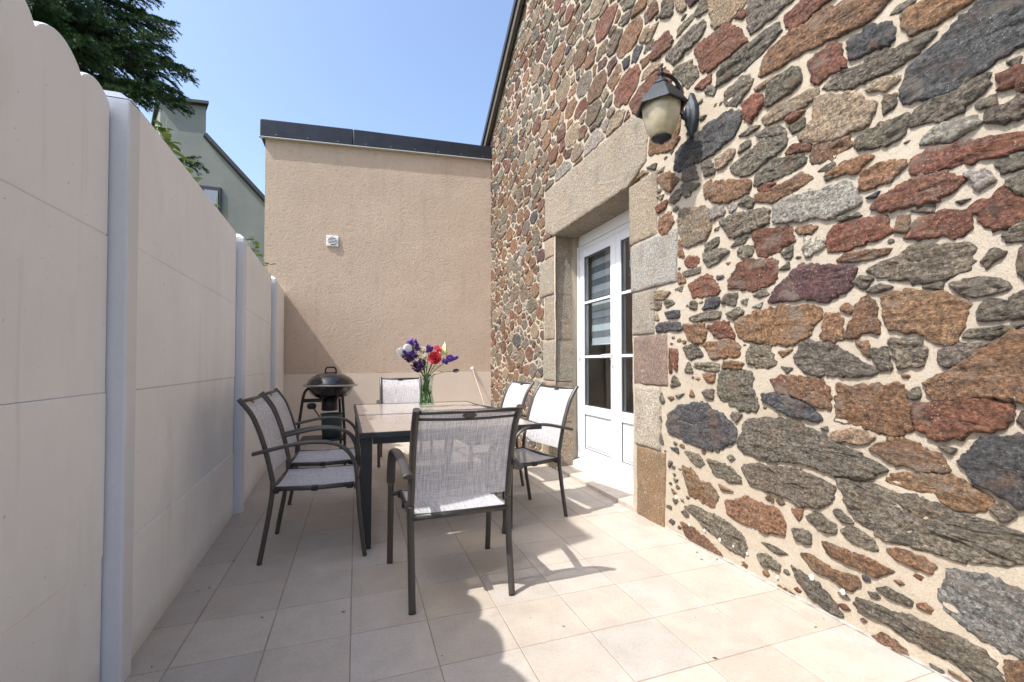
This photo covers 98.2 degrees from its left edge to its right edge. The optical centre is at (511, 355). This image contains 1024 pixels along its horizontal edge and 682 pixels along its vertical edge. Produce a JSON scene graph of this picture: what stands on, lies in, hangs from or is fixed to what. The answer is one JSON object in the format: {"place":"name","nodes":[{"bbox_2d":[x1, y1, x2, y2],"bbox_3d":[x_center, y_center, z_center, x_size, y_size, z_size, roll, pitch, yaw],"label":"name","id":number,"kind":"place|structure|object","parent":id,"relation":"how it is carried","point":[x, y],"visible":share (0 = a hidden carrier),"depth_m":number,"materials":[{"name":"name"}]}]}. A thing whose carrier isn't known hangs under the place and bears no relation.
{"place":"outdoors","nodes":[
{"label":"outdoors","id":0,"kind":"place"},
{"bbox_2d":[79,0,513,194],"label":"sky","id":1,"kind":"structure","parent":0,"point":[428,69],"materials":[{"name":"blue"}]},
{"bbox_2d":[320,412,342,438],"bbox_3d":[-2.047,0.795,5.043,0.252,0.270,0.252,0,-1,-19],"label":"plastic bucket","id":2,"kind":"object","parent":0,"point":[328,434],"visible":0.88,"depth_m":4.96,"materials":[{"name":"plastic"}]},
{"bbox_2d":[307,403,321,421],"bbox_3d":[-2.138,0.714,4.939,0.266,0.373,0.095,1,-1,-30],"label":"grill brush","id":3,"kind":"object","parent":2,"relation":"in","point":[311,406],"visible":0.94,"depth_m":4.87,"materials":[{"name":"black plastic"}]},
{"bbox_2d":[125,442,950,681],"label":"patio paving","id":4,"kind":"structure","parent":0,"point":[249,591],"depth_m":2.04,"materials":[{"name":"beige tile"}]},
{"bbox_2d":[237,393,366,565],"bbox_3d":[-1.265,0.709,2.778,0.692,0.933,0.621,0,-1,-17],"label":"garden chair","id":5,"kind":"object","parent":4,"relation":"on","point":[259,409],"visible":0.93,"depth_m":2.66,"materials":[{"name":"grey fabric"}]},
{"bbox_2d":[261,388,360,523],"bbox_3d":[-1.484,0.720,3.388,0.692,0.933,0.621,0,-1,-18],"label":"garden chair","id":6,"kind":"object","parent":4,"relation":"on","point":[275,397],"visible":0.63,"depth_m":3.38,"materials":[{"name":"grey fabric"}]},
{"bbox_2d":[294,366,357,466],"bbox_3d":[-2.089,0.672,5.031,0.648,1.091,0.588,0,-1,-19],"label":"kettle grill","id":7,"kind":"object","parent":4,"relation":"on","point":[329,391],"visible":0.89,"depth_m":4.90,"materials":[{"name":"black metal"}]},
{"bbox_2d":[376,377,429,466],"bbox_3d":[-1.280,0.741,5.214,0.621,0.961,0.692,0,-1,-19],"label":"garden chair","id":8,"kind":"object","parent":4,"relation":"on","point":[400,390],"visible":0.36,"depth_m":5.45,"materials":[{"name":"grey fabric"}]},
{"bbox_2d":[354,401,541,548],"bbox_3d":[-0.706,0.841,3.796,1.195,0.705,2.020,0,-1,-20],"label":"garden table","id":9,"kind":"object","parent":4,"relation":"on","point":[383,423],"visible":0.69,"depth_m":3.01,"materials":[{"name":"metal"}]},
{"bbox_3d":[-0.832,0.344,4.322,0.154,0.306,0.154,0,-1,-19],"label":"glass vase","id":10,"kind":"object","parent":9,"relation":"on","visible":0},
{"bbox_2d":[396,344,430,401],"bbox_3d":[-0.935,0.181,4.247,0.374,0.575,0.063,1,-1,-42],"label":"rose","id":11,"kind":"object","parent":10,"relation":"in","point":[406,348],"visible":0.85,"depth_m":4.20,"materials":[{"name":"white plant"}]},
{"bbox_2d":[402,354,428,400],"bbox_3d":[-0.930,0.221,4.270,0.088,0.495,0.299,-1,-2,45],"label":"dark stock","id":12,"kind":"object","parent":10,"relation":"in","point":[407,359],"visible":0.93,"depth_m":4.19,"materials":[{"name":"purple plant"}]},
{"bbox_2d":[403,348,428,402],"bbox_3d":[-0.917,0.195,4.263,0.283,0.547,0.110,1,-1,-38],"label":"larkspur","id":13,"kind":"object","parent":10,"relation":"in","point":[414,354],"visible":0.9,"depth_m":4.21,"materials":[{"name":"purple plant"}]},
{"bbox_2d":[410,361,424,402],"bbox_3d":[-0.897,0.260,4.259,0.112,0.416,0.186,0,-1,11],"label":"dark stock","id":14,"kind":"object","parent":10,"relation":"in","point":[416,366],"visible":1,"depth_m":4.23,"materials":[{"name":"purple plant"}]},
{"bbox_2d":[406,338,431,402],"bbox_3d":[-0.890,0.150,4.263,0.254,0.636,0.124,0,-1,-19],"label":"larkspur","id":15,"kind":"object","parent":10,"relation":"in","point":[412,344],"visible":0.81,"depth_m":4.25,"materials":[{"name":"purple plant"}]},
{"bbox_2d":[418,358,426,402],"bbox_3d":[-0.860,0.248,4.289,0.098,0.442,0.158,0,-1,-10],"label":"dark stock","id":16,"kind":"object","parent":10,"relation":"in","point":[421,362],"visible":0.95,"depth_m":4.26,"materials":[{"name":"purple plant"}]},
{"bbox_2d":[419,346,426,403],"bbox_3d":[-0.840,0.192,4.283,0.119,0.554,0.072,1,-1,-34],"label":"rose","id":17,"kind":"object","parent":10,"relation":"in","point":[422,350],"visible":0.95,"depth_m":4.29,"materials":[{"name":"beige plant"}]},
{"bbox_2d":[422,353,428,396],"bbox_3d":[-0.835,0.225,4.280,0.052,0.486,0.100,0,-1,1],"label":"rose","id":18,"kind":"object","parent":10,"relation":"in","point":[424,355],"visible":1,"depth_m":4.29,"materials":[{"name":"beige plant"}]},
{"bbox_2d":[423,344,433,389],"bbox_3d":[-0.815,0.179,4.321,0.109,0.581,0.123,0,-1,-19],"label":"anemone","id":19,"kind":"object","parent":10,"relation":"in","point":[429,348],"visible":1,"depth_m":4.29,"materials":[{"name":"purple plant"}]},
{"bbox_2d":[422,345,441,401],"bbox_3d":[-0.776,0.184,4.341,0.204,0.572,0.098,0,-1,13],"label":"red dahlia","id":20,"kind":"object","parent":10,"relation":"in","point":[437,348],"visible":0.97,"depth_m":4.31,"materials":[{"name":"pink plant"}]},
{"bbox_2d":[421,342,446,403],"bbox_3d":[-0.753,0.165,4.329,0.263,0.610,0.102,0,-1,-19],"label":"calla lily","id":21,"kind":"object","parent":10,"relation":"in","point":[444,350],"visible":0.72,"depth_m":4.34,"materials":[{"name":"white plant"}]},
{"bbox_2d":[428,351,441,374],"bbox_3d":[-0.786,0.215,4.272,0.227,0.507,0.098,-1,-1,40],"label":"red dahlia","id":22,"kind":"object","parent":10,"relation":"in","point":[434,357],"visible":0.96,"depth_m":4.23,"materials":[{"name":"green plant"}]},
{"bbox_2d":[420,354,458,403],"bbox_3d":[-0.703,0.229,4.320,0.379,0.482,0.122,0,-1,-13],"label":"larkspur","id":23,"kind":"object","parent":10,"relation":"in","point":[449,358],"visible":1,"depth_m":4.32,"materials":[{"name":"purple plant"}]},
{"bbox_2d":[426,369,458,396],"bbox_3d":[-0.685,0.300,4.351,0.332,0.340,0.093,0,-1,9],"label":"leafy sprig","id":24,"kind":"object","parent":10,"relation":"in","point":[456,370],"visible":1,"depth_m":4.36,"materials":[{"name":"brown plant"}]},
{"bbox_2d":[387,404,522,614],"bbox_3d":[-0.302,0.699,2.290,0.621,0.933,0.692,0,-1,-20],"label":"garden chair","id":25,"kind":"object","parent":4,"relation":"on","point":[463,461],"visible":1,"depth_m":2.09,"materials":[{"name":"grey fabric"}]},
{"bbox_2d":[471,367,484,404],"bbox_3d":[-0.424,0.707,6.557,0.053,1.067,0.726,1,-1,-34],"label":"leaning pole","id":26,"kind":"object","parent":4,"relation":"on","point":[472,368],"visible":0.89,"depth_m":6.72,"materials":[{"name":"white plastic"}]},
{"bbox_2d":[471,379,534,485],"bbox_3d":[-0.201,0.722,4.212,0.692,0.961,0.621,0,-1,-23],"label":"garden chair","id":27,"kind":"object","parent":4,"relation":"on","point":[516,393],"visible":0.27,"depth_m":4.32,"materials":[{"name":"grey fabric"}]},
{"bbox_2d":[502,383,578,533],"bbox_3d":[0.080,0.706,3.360,0.692,0.961,0.621,1,-1,-31],"label":"garden chair","id":28,"kind":"object","parent":4,"relation":"on","point":[549,407],"visible":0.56,"depth_m":3.42,"materials":[{"name":"grey fabric"}]},
{"label":"ground","id":29,"kind":"structure","parent":0,"visible":0},
{"bbox_2d":[25,0,209,175],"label":"spruce tree","id":30,"kind":"object","parent":29,"relation":"on","point":[96,41],"visible":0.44,"depth_m":6.97,"materials":[{"name":"green plant"}]},
{"bbox_2d":[0,0,283,681],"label":"concrete fence","id":31,"kind":"object","parent":29,"relation":"on","point":[141,321],"visible":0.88,"depth_m":1.53,"materials":[{"name":"white concrete"}]},
{"bbox_2d":[153,120,202,181],"bbox_3d":[-2.146,-0.121,2.803,0.303,2.691,0.501,0,-1,-19],"label":"wild shrub","id":32,"kind":"object","parent":29,"relation":"on","point":[166,135],"visible":0.13,"depth_m":2.73,"materials":[{"name":"green plant"}]},
{"bbox_2d":[151,98,264,264],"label":"green house","id":33,"kind":"structure","parent":29,"relation":"on","point":[232,187],"depth_m":12.11,"materials":[{"name":"painted render"},{"name":"glass"},{"name":"dark roof trim"}]},
{"bbox_2d":[199,185,220,212],"bbox_3d":[-8.334,-3.916,11.971,0.830,1.330,0.080,0,-1,-19],"label":"window","id":34,"kind":"structure","parent":33,"relation":"in","point":[211,191],"depth_m":12.03,"materials":[{"name":"glass"}]},
{"bbox_2d":[215,196,227,217],"bbox_3d":[-2.531,-0.049,3.711,0.297,2.581,0.207,0,-1,15],"label":"wild shrub","id":35,"kind":"object","parent":29,"relation":"on","point":[217,206],"visible":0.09,"depth_m":3.73,"materials":[{"name":"green plant"}]},
{"bbox_2d":[247,237,275,275],"bbox_3d":[-3.036,-0.082,5.339,0.361,2.711,0.659,0,-1,-19],"label":"wild shrub","id":36,"kind":"object","parent":29,"relation":"on","point":[256,243],"visible":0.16,"depth_m":5.17,"materials":[{"name":"green plant"}]},
{"bbox_2d":[259,119,491,445],"bbox_3d":[-2.544,-0.998,8.479,3.290,4.662,4.352,0,-1,-19],"label":"rendered extension","id":37,"kind":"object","parent":29,"relation":"on","point":[377,248],"visible":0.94,"depth_m":6.43,"materials":[{"name":"paint"}]},
{"bbox_2d":[481,0,1023,681],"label":"stone house","id":38,"kind":"structure","parent":29,"relation":"on","point":[801,376],"depth_m":2.13,"materials":[{"name":"brown stone"}]},
{"bbox_2d":[579,234,615,468],"bbox_3d":[0.853,-0.032,4.487,0.119,2.208,0.698,0,-1,-19],"label":"door","id":39,"kind":"structure","parent":38,"relation":"in","point":[598,424],"depth_m":4.50,"materials":[{"name":"white plastic"}]},
{"bbox_2d":[591,248,610,345],"bbox_3d":[0.977,-0.617,4.540,0.053,1.023,0.580,0,-1,-19],"label":"roller blind","id":40,"kind":"object","parent":38,"relation":"attached to","point":[601,322],"visible":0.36,"depth_m":4.62,"materials":[{"name":"grey fabric"}]},
{"bbox_2d":[615,227,633,475],"bbox_3d":[1.104,-0.044,3.836,0.075,2.208,0.688,0,-1,-19],"label":"door","id":41,"kind":"structure","parent":38,"relation":"in","point":[624,419],"depth_m":4.08,"materials":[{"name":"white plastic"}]},
{"bbox_2d":[629,241,630,275],"bbox_3d":[1.208,-0.944,3.885,0.053,0.393,0.580,0,-1,-19],"label":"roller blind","id":42,"kind":"object","parent":38,"relation":"attached to","point":[629,260],"visible":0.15,"depth_m":4.14,"materials":[{"name":"plastic"}]},
{"bbox_2d":[636,67,698,144],"bbox_3d":[0.956,-1.527,2.733,0.402,0.478,0.291,0,-1,-19],"label":"wall lantern","id":43,"kind":"object","parent":38,"relation":"attached to","point":[664,102],"depth_m":2.66,"materials":[{"name":"metal"}]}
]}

